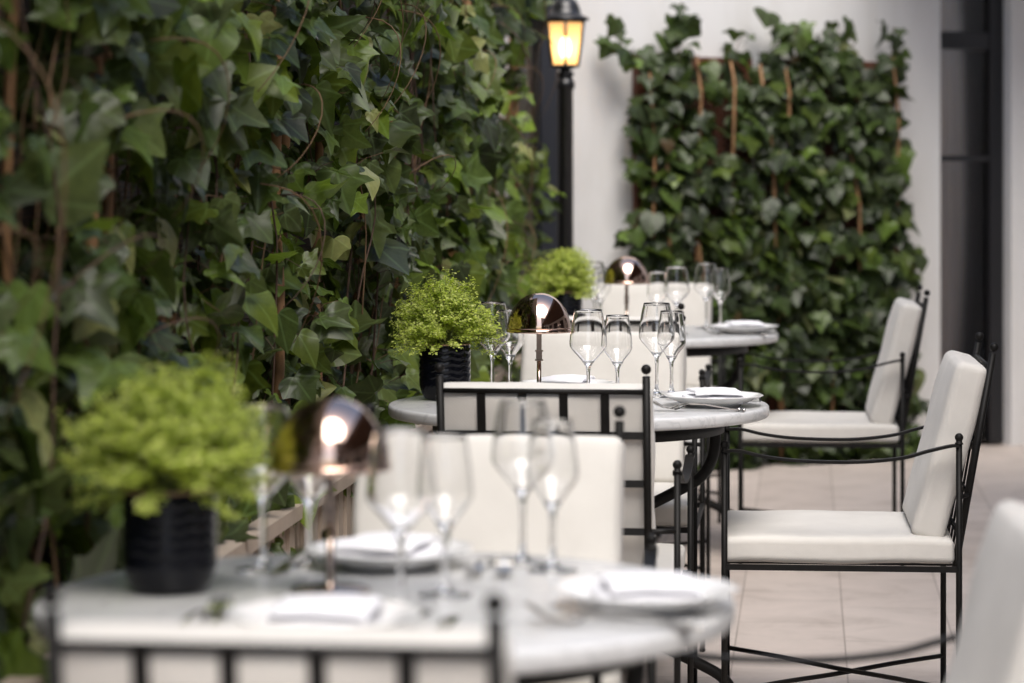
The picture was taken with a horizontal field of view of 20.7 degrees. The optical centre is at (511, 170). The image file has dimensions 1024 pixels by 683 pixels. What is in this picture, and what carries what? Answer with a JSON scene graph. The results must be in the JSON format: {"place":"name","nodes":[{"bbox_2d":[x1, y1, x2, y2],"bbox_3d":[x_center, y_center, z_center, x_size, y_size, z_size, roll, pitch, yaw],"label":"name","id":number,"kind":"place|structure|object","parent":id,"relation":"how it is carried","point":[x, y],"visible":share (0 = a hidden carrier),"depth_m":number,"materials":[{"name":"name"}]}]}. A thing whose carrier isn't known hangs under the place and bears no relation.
{"place":"outdoors","nodes":[
{"label":"outdoors","id":0,"kind":"place"},
{"bbox_2d":[621,442,1023,682],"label":"ground","id":1,"kind":"structure","parent":0,"point":[810,613],"depth_m":8.63,"materials":[{"name":"beige tile"}]},
{"bbox_2d":[0,504,302,682],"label":"planter","id":2,"kind":"object","parent":1,"relation":"on","point":[279,522],"visible":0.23,"depth_m":5.50,"materials":[{"name":"wood"}]},
{"bbox_2d":[39,586,513,682],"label":"dining chair","id":3,"kind":"object","parent":1,"relation":"on","point":[149,652],"visible":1,"depth_m":2.65,"materials":[{"name":"white metal"}]},
{"bbox_2d":[295,424,435,548],"bbox_3d":[-0.469,0.994,7.314,0.366,0.593,2.725,0,0,6],"label":"planter","id":4,"kind":"object","parent":1,"relation":"on","point":[343,527],"visible":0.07,"depth_m":6.42,"materials":[{"name":"wood"}]},
{"bbox_2d":[32,552,734,682],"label":"bistro table","id":5,"kind":"object","parent":1,"relation":"on","point":[545,651],"visible":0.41,"depth_m":3.53,"materials":[{"name":"grey stone"}]},
{"bbox_2d":[55,351,279,595],"bbox_3d":[-0.449,0.393,3.657,0.292,0.312,0.310,0,0,-17],"label":"potted basil","id":6,"kind":"object","parent":5,"relation":"on","point":[167,458],"visible":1,"depth_m":3.60,"materials":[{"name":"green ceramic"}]},
{"bbox_2d":[180,594,227,622],"bbox_3d":[-0.383,0.537,3.371,0.024,0.025,0.208,0,0,12],"label":"fork","id":7,"kind":"object","parent":5,"relation":"on","point":[200,612],"visible":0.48,"depth_m":3.44,"materials":[{"name":"silver metal"}]},
{"bbox_2d":[211,593,233,621],"bbox_3d":[-0.355,0.537,3.380,0.024,0.025,0.208,0,0,-1],"label":"fork","id":8,"kind":"object","parent":5,"relation":"on","point":[218,612],"visible":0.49,"depth_m":3.42,"materials":[{"name":"silver metal"}]},
{"bbox_2d":[232,403,291,574],"bbox_3d":[-0.341,0.435,3.844,0.087,0.227,0.087,0,0,-21],"label":"wine glass","id":9,"kind":"object","parent":5,"relation":"on","point":[278,415],"visible":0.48,"depth_m":3.82,"materials":[{"name":"white"}]},
{"bbox_2d":[268,548,306,574],"bbox_3d":[-0.309,0.545,3.905,0.021,0.007,0.230,0,0,6],"label":"knife","id":10,"kind":"object","parent":5,"relation":"on","point":[298,554],"visible":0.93,"depth_m":3.91,"materials":[{"name":"silver metal"}]},
{"bbox_2d":[287,475,334,568],"bbox_3d":[-0.280,0.446,3.890,0.071,0.206,0.071,0,0,38],"label":"wine glass","id":11,"kind":"object","parent":5,"relation":"on","point":[310,490],"visible":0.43,"depth_m":3.88,"materials":[{"name":"white"}]},
{"bbox_2d":[225,597,420,625],"bbox_3d":[-0.224,0.536,3.330,0.232,0.027,0.238,0,0,32],"label":"plate","id":12,"kind":"object","parent":5,"relation":"on","point":[392,612],"visible":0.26,"depth_m":3.36,"materials":[{"name":"white ceramic"}]},
{"bbox_2d":[264,594,383,625],"bbox_3d":[-0.224,0.524,3.330,0.126,0.033,0.141,0,0,6],"label":"napkin","id":13,"kind":"object","parent":12,"relation":"on","point":[327,609],"visible":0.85,"depth_m":3.28,"materials":[{"name":"white fabric"}]},
{"bbox_2d":[269,397,379,594],"bbox_3d":[-0.236,0.421,3.635,0.157,0.256,0.157,0,0,-6],"label":"table lamp","id":14,"kind":"object","parent":5,"relation":"on","point":[329,438],"visible":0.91,"depth_m":3.59,"materials":[{"name":"orange metal"}]},
{"bbox_2d":[305,537,472,571],"bbox_3d":[-0.170,0.536,3.895,0.232,0.027,0.238,0,0,-34],"label":"plate","id":15,"kind":"object","parent":5,"relation":"on","point":[457,548],"visible":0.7,"depth_m":3.83,"materials":[{"name":"white ceramic"}]},
{"bbox_2d":[334,532,442,567],"bbox_3d":[-0.170,0.524,3.895,0.126,0.033,0.141,0,0,16],"label":"napkin","id":16,"kind":"object","parent":15,"relation":"on","point":[376,545],"visible":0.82,"depth_m":3.85,"materials":[{"name":"white fabric"}]},
{"bbox_2d":[366,427,435,615],"bbox_3d":[-0.138,0.435,3.480,0.087,0.227,0.087,0,0,-44],"label":"wine glass","id":17,"kind":"object","parent":5,"relation":"on","point":[400,489],"visible":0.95,"depth_m":3.45,"materials":[{"name":"white"}]},
{"bbox_2d":[419,434,472,598],"bbox_3d":[-0.086,0.446,3.620,0.071,0.206,0.071,0,0,-25],"label":"wine glass","id":18,"kind":"object","parent":5,"relation":"on","point":[453,481],"visible":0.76,"depth_m":3.60,"materials":[{"name":"white"}]},
{"bbox_2d":[435,616,459,626],"bbox_3d":[-0.085,0.545,3.320,0.021,0.007,0.230,0,0,6],"label":"knife","id":19,"kind":"object","parent":5,"relation":"on","point":[450,621],"visible":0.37,"depth_m":3.39,"materials":[{"name":"silver metal"}]},
{"bbox_2d":[460,556,500,574],"bbox_3d":[-0.040,0.537,3.845,0.024,0.025,0.208,0,0,11],"label":"fork","id":20,"kind":"object","parent":5,"relation":"on","point":[475,568],"visible":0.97,"depth_m":3.79,"materials":[{"name":"silver metal"}]},
{"bbox_2d":[495,555,512,573],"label":"fork","id":21,"kind":"object","parent":5,"relation":"on","point":[503,567],"visible":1,"depth_m":3.79,"materials":[{"name":"silver metal"}]},
{"bbox_2d":[491,399,548,567],"bbox_3d":[0.015,0.435,3.910,0.087,0.227,0.087,0,0,-4],"label":"wine glass","id":22,"kind":"object","parent":5,"relation":"on","point":[515,418],"visible":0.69,"depth_m":3.88,"materials":[{"name":"white"}]},
{"bbox_2d":[527,418,577,573],"bbox_3d":[0.056,0.446,3.848,0.071,0.206,0.071,0,0,-36],"label":"wine glass","id":23,"kind":"object","parent":5,"relation":"on","point":[552,470],"visible":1,"depth_m":3.82,"materials":[{"name":"white"}]},
{"bbox_2d":[524,601,693,624],"bbox_3d":[0.117,0.537,3.390,0.208,0.025,0.024,0,0,13],"label":"fork","id":24,"kind":"object","parent":5,"relation":"on","point":[528,604],"visible":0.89,"depth_m":3.39,"materials":[{"name":"silver metal"}]},
{"bbox_2d":[531,605,703,630],"bbox_3d":[0.126,0.537,3.361,0.208,0.025,0.024,0,0,9],"label":"fork","id":25,"kind":"object","parent":5,"relation":"on","point":[539,612],"visible":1,"depth_m":3.36,"materials":[{"name":"silver metal"}]},
{"bbox_2d":[551,575,739,615],"bbox_3d":[0.167,0.536,3.520,0.238,0.027,0.232,0,0,43],"label":"plate","id":26,"kind":"object","parent":5,"relation":"on","point":[577,589],"visible":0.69,"depth_m":3.46,"materials":[{"name":"white ceramic"}]},
{"bbox_2d":[588,571,702,609],"bbox_3d":[0.167,0.524,3.520,0.126,0.033,0.141,0,0,-6],"label":"napkin","id":27,"kind":"object","parent":26,"relation":"on","point":[652,585],"visible":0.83,"depth_m":3.47,"materials":[{"name":"white fabric"}]},
{"bbox_2d":[321,403,657,682],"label":"dining chair","id":28,"kind":"object","parent":1,"relation":"on","point":[589,520],"visible":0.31,"depth_m":4.58,"materials":[{"name":"white metal"}]},
{"bbox_2d":[490,353,521,381],"bbox_3d":[-0.181,0.994,10.064,0.366,0.593,2.725,0,0,6],"label":"planter","id":29,"kind":"object","parent":1,"relation":"on","point":[500,369],"visible":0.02,"depth_m":9.82,"materials":[{"name":"wood"}]},
{"bbox_2d":[529,0,588,254],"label":"street lamp","id":30,"kind":"object","parent":1,"relation":"on","point":[565,20],"visible":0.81,"depth_m":11.32,"materials":[{"name":"metal"}]},
{"bbox_2d":[434,363,694,682],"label":"dining chair","id":31,"kind":"object","parent":1,"relation":"on","point":[467,408],"visible":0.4,"depth_m":5.73,"materials":[{"name":"white metal"}]},
{"bbox_2d":[388,390,768,682],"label":"bistro table","id":32,"kind":"object","parent":1,"relation":"on","point":[686,423],"visible":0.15,"depth_m":6.44,"materials":[{"name":"white metal"}]},
{"bbox_2d":[388,267,506,399],"bbox_3d":[-0.154,0.390,6.734,0.286,0.318,0.293,0,0,0],"label":"potted basil","id":33,"kind":"object","parent":32,"relation":"on","point":[441,325],"visible":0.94,"depth_m":6.68,"materials":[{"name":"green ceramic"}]},
{"bbox_2d":[476,301,509,381],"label":"wine glass","id":34,"kind":"object","parent":32,"relation":"on","point":[501,307],"visible":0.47,"depth_m":6.83,"materials":[{"name":"white"}]},
{"bbox_2d":[501,309,523,381],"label":"wine glass","id":35,"kind":"object","parent":32,"relation":"on","point":[512,346],"visible":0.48,"depth_m":6.87,"materials":[{"name":"white"}]},
{"bbox_2d":[506,293,570,381],"bbox_3d":[0.065,0.421,6.730,0.157,0.256,0.157,0,0,0],"label":"table lamp","id":36,"kind":"object","parent":32,"relation":"on","point":[538,314],"visible":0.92,"depth_m":6.68,"materials":[{"name":"orange metal"}]},
{"bbox_2d":[521,379,615,382],"bbox_3d":[0.139,0.536,6.946,0.232,0.027,0.238,0,0,-43],"label":"plate","id":37,"kind":"object","parent":32,"relation":"on","point":[594,380],"visible":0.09,"depth_m":7.00,"materials":[{"name":"white ceramic"}]},
{"bbox_2d":[541,374,596,382],"bbox_3d":[0.139,0.524,6.946,0.126,0.033,0.141,0,0,16],"label":"napkin","id":38,"kind":"object","parent":37,"relation":"on","point":[568,378],"visible":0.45,"depth_m":6.90,"materials":[{"name":"white fabric"}]},
{"bbox_2d":[569,309,606,382],"bbox_3d":[0.177,0.435,6.490,0.088,0.227,0.088,0,0,-13],"label":"wine glass","id":39,"kind":"object","parent":32,"relation":"on","point":[588,341],"visible":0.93,"depth_m":6.46,"materials":[{"name":"white"}]},
{"bbox_2d":[604,315,631,382],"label":"wine glass","id":40,"kind":"object","parent":32,"relation":"on","point":[617,350],"visible":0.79,"depth_m":6.61,"materials":[{"name":"white"}]},
{"bbox_2d":[639,302,674,397],"bbox_3d":[0.351,0.435,6.807,0.087,0.227,0.087,0,0,-24],"label":"wine glass","id":41,"kind":"object","parent":32,"relation":"on","point":[656,332],"visible":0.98,"depth_m":6.78,"materials":[{"name":"white"}]},
{"bbox_2d":[664,310,685,391],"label":"wine glass","id":42,"kind":"object","parent":32,"relation":"on","point":[673,349],"visible":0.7,"depth_m":6.83,"materials":[{"name":"white"}]},
{"bbox_2d":[653,401,740,408],"bbox_3d":[0.420,0.537,6.420,0.208,0.025,0.024,0,0,4],"label":"fork","id":43,"kind":"object","parent":32,"relation":"on","point":[684,403],"visible":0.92,"depth_m":6.42,"materials":[{"name":"silver metal"}]},
{"bbox_2d":[655,401,745,411],"bbox_3d":[0.429,0.537,6.391,0.208,0.025,0.024,0,0,0],"label":"fork","id":44,"kind":"object","parent":32,"relation":"on","point":[743,409],"visible":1,"depth_m":6.39,"materials":[{"name":"silver metal"}]},
{"bbox_2d":[663,391,763,407],"bbox_3d":[0.470,0.536,6.550,0.238,0.027,0.232,0,0,15],"label":"plate","id":45,"kind":"object","parent":32,"relation":"on","point":[722,402],"visible":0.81,"depth_m":6.48,"materials":[{"name":"white ceramic"}]},
{"bbox_2d":[682,387,744,403],"bbox_3d":[0.470,0.524,6.550,0.126,0.033,0.141,0,0,-6],"label":"napkin","id":46,"kind":"object","parent":45,"relation":"on","point":[713,392],"visible":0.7,"depth_m":6.50,"materials":[{"name":"white fabric"}]},
{"bbox_2d":[520,315,704,682],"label":"dining chair","id":47,"kind":"object","parent":1,"relation":"on","point":[560,356],"visible":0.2,"depth_m":7.56,"materials":[{"name":"white metal"}]},
{"bbox_2d":[519,303,710,577],"bbox_3d":[0.324,0.848,8.643,0.560,0.910,0.633,0,0,6],"label":"dining chair","id":48,"kind":"object","parent":1,"relation":"on","point":[704,378],"visible":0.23,"depth_m":8.82,"materials":[{"name":"black metal"}]},
{"bbox_2d":[648,71,655,270],"bbox_3d":[0.591,0.432,11.973,0.024,1.717,0.084,0,0,-22],"label":"bamboo cane","id":49,"kind":"object","parent":1,"relation":"on","point":[654,168],"visible":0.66,"depth_m":11.95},
{"bbox_2d":[597,283,725,522],"bbox_3d":[0.529,0.848,10.672,0.560,0.910,0.633,0,0,6],"label":"dining chair","id":50,"kind":"object","parent":1,"relation":"on","point":[693,301],"visible":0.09,"depth_m":10.86,"materials":[{"name":"white metal"}]},
{"bbox_2d":[665,162,671,252],"bbox_3d":[0.659,0.549,12.020,0.036,1.483,0.089,0,0,-11],"label":"bamboo cane","id":51,"kind":"object","parent":1,"relation":"on","point":[669,240],"visible":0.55,"depth_m":11.99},
{"bbox_2d":[695,55,702,261],"bbox_3d":[0.795,0.396,12.102,0.013,1.789,0.083,0,0,-33],"label":"bamboo cane","id":52,"kind":"object","parent":1,"relation":"on","point":[699,130],"visible":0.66,"depth_m":12.08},
{"bbox_2d":[697,234,701,262],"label":"bamboo cane","id":53,"kind":"object","parent":1,"relation":"on","point":[699,249],"visible":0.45,"depth_m":12.08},
{"bbox_2d":[656,325,778,536],"bbox_3d":[0.458,0.923,9.560,0.900,0.747,0.900,0,0,9],"label":"bistro table","id":54,"kind":"object","parent":1,"relation":"on","point":[700,342],"visible":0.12,"depth_m":9.30,"materials":[{"name":"white metal"}]},
{"bbox_2d":[529,246,600,315],"bbox_3d":[0.174,0.403,9.615,0.240,0.293,0.269,0,0,-36],"label":"potted basil","id":55,"kind":"object","parent":54,"relation":"on","point":[564,274],"visible":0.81,"depth_m":9.56,"materials":[{"name":"green plant"}]},
{"bbox_2d":[585,261,605,308],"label":"wine glass","id":56,"kind":"object","parent":54,"relation":"on","point":[598,266],"visible":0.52,"depth_m":9.87,"materials":[{"name":"white"}]},
{"bbox_2d":[597,267,610,308],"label":"wine glass","id":57,"kind":"object","parent":54,"relation":"on","point":[604,293],"visible":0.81,"depth_m":9.90,"materials":[{"name":"white"}]},
{"bbox_2d":[604,256,648,314],"bbox_3d":[0.393,0.421,9.610,0.157,0.256,0.157,0,0,3],"label":"table lamp","id":58,"kind":"object","parent":54,"relation":"on","point":[626,271],"visible":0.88,"depth_m":9.56,"materials":[{"name":"orange metal"}]},
{"bbox_2d":[647,271,666,301],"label":"wine glass","id":59,"kind":"object","parent":54,"relation":"on","point":[655,288],"visible":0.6,"depth_m":9.49,"materials":[{"name":"white"}]},
{"bbox_2d":[664,266,689,333],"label":"wine glass","id":60,"kind":"object","parent":54,"relation":"on","point":[676,287],"visible":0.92,"depth_m":9.38,"materials":[{"name":"white"}]},
{"bbox_2d":[694,263,718,328],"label":"wine glass","id":61,"kind":"object","parent":54,"relation":"on","point":[706,284],"visible":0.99,"depth_m":9.72,"materials":[{"name":"white"}]},
{"bbox_2d":[713,268,729,323],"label":"wine glass","id":62,"kind":"object","parent":54,"relation":"on","point":[721,293],"visible":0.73,"depth_m":9.80,"materials":[{"name":"white"}]},
{"bbox_2d":[701,328,762,335],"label":"fork","id":63,"kind":"object","parent":54,"relation":"on","point":[724,330],"visible":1,"depth_m":9.35,"materials":[{"name":"silver metal"}]},
{"bbox_2d":[704,328,766,335],"bbox_3d":[0.743,0.537,9.321,0.208,0.025,0.024,0,0,2],"label":"fork","id":64,"kind":"object","parent":54,"relation":"on","point":[739,331],"visible":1,"depth_m":9.32,"materials":[{"name":"silver metal"}]},
{"bbox_2d":[709,323,778,333],"bbox_3d":[0.784,0.536,9.480,0.238,0.027,0.232,0,0,-30],"label":"plate","id":65,"kind":"object","parent":54,"relation":"on","point":[756,330],"visible":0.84,"depth_m":9.41,"materials":[{"name":"white ceramic"}]},
{"bbox_2d":[723,320,765,331],"bbox_3d":[0.784,0.524,9.480,0.126,0.033,0.141,0,0,-6],"label":"napkin","id":66,"kind":"object","parent":65,"relation":"on","point":[747,323],"visible":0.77,"depth_m":9.43,"materials":[{"name":"white fabric"}]},
{"bbox_2d":[729,60,735,254],"bbox_3d":[0.949,0.403,12.201,0.013,1.774,0.083,0,0,-33],"label":"bamboo cane","id":67,"kind":"object","parent":1,"relation":"on","point":[733,109],"visible":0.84,"depth_m":12.17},
{"bbox_2d":[497,0,1023,462],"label":"courtyard building","id":68,"kind":"structure","parent":1,"relation":"on","point":[963,130],"depth_m":12.99,"materials":[{"name":"white paint"}]},
{"bbox_2d":[0,0,518,584],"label":"woven screen","id":69,"kind":"object","parent":68,"relation":"attached to","point":[28,210],"visible":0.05,"depth_m":5.00,"materials":[{"name":"wicker"}]},
{"bbox_2d":[0,0,566,682],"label":"climbing ivy","id":70,"kind":"object","parent":69,"relation":"attached to","point":[368,96],"visible":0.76,"depth_m":5.38,"materials":[{"name":"green plant"}]},
{"bbox_2d":[518,0,557,290],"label":"door","id":71,"kind":"structure","parent":68,"relation":"in","point":[545,126],"depth_m":11.85,"materials":[{"name":"paint"}]},
{"bbox_2d":[633,56,752,380],"bbox_3d":[0.790,0.372,12.204,0.624,1.735,0.034,0,0,-33],"label":"trellis panel","id":72,"kind":"object","parent":68,"relation":"attached to","point":[639,89],"visible":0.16,"depth_m":12.26,"materials":[{"name":"red wood"}]},
{"bbox_2d":[766,59,894,448],"bbox_3d":[1.439,0.372,12.620,0.725,1.735,0.034,0,0,-33],"label":"trellis panel","id":73,"kind":"object","parent":68,"relation":"attached to","point":[771,402],"visible":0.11,"depth_m":12.62,"materials":[{"name":"red wood"}]},
{"bbox_2d":[940,0,1003,442],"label":"door","id":74,"kind":"structure","parent":68,"relation":"in","point":[971,31],"depth_m":13.22,"materials":[{"name":"black paint"}]},
{"bbox_2d":[593,2,929,470],"bbox_3d":[1.152,0.331,12.320,1.871,2.117,0.282,0,0,-33],"label":"climbing ivy","id":75,"kind":"object","parent":1,"relation":"on","point":[813,300],"visible":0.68,"depth_m":12.34,"materials":[{"name":"green plant"}]},
{"bbox_2d":[759,64,782,456],"bbox_3d":[1.156,0.412,12.327,0.055,1.758,0.170,0,0,42],"label":"bamboo cane","id":76,"kind":"object","parent":1,"relation":"on","point":[775,229],"visible":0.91,"depth_m":12.29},
{"bbox_2d":[780,68,790,461],"bbox_3d":[1.203,0.410,12.364,0.021,1.761,0.083,0,0,-25],"label":"bamboo cane","id":77,"kind":"object","parent":1,"relation":"on","point":[788,114],"visible":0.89,"depth_m":12.34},
{"bbox_2d":[591,500,1023,682],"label":"dining chair","id":78,"kind":"object","parent":1,"relation":"on","point":[989,639],"visible":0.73,"depth_m":3.54,"materials":[{"name":"white metal"}]},
{"bbox_2d":[827,355,834,411],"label":"bamboo cane","id":79,"kind":"object","parent":1,"relation":"on","point":[832,403],"visible":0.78,"depth_m":12.47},
{"bbox_2d":[737,285,929,565],"bbox_3d":[1.082,0.848,9.476,0.633,0.910,0.560,0,0,5],"label":"dining chair","id":80,"kind":"object","parent":1,"relation":"on","point":[887,406],"visible":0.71,"depth_m":9.24,"materials":[{"name":"white metal"}]},
{"bbox_2d":[850,152,861,406],"bbox_3d":[1.561,0.579,12.588,0.053,1.424,0.126,0,0,36],"label":"bamboo cane","id":81,"kind":"object","parent":1,"relation":"on","point":[859,208],"visible":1,"depth_m":12.55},
{"bbox_2d":[720,332,998,682],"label":"dining chair","id":82,"kind":"object","parent":1,"relation":"on","point":[916,535],"visible":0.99,"depth_m":6.40,"materials":[{"name":"white metal"}]},
{"bbox_2d":[892,58,899,265],"bbox_3d":[1.732,0.389,12.705,0.031,1.802,0.086,0,0,-16],"label":"bamboo cane","id":83,"kind":"object","parent":1,"relation":"on","point":[898,122],"visible":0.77,"depth_m":12.67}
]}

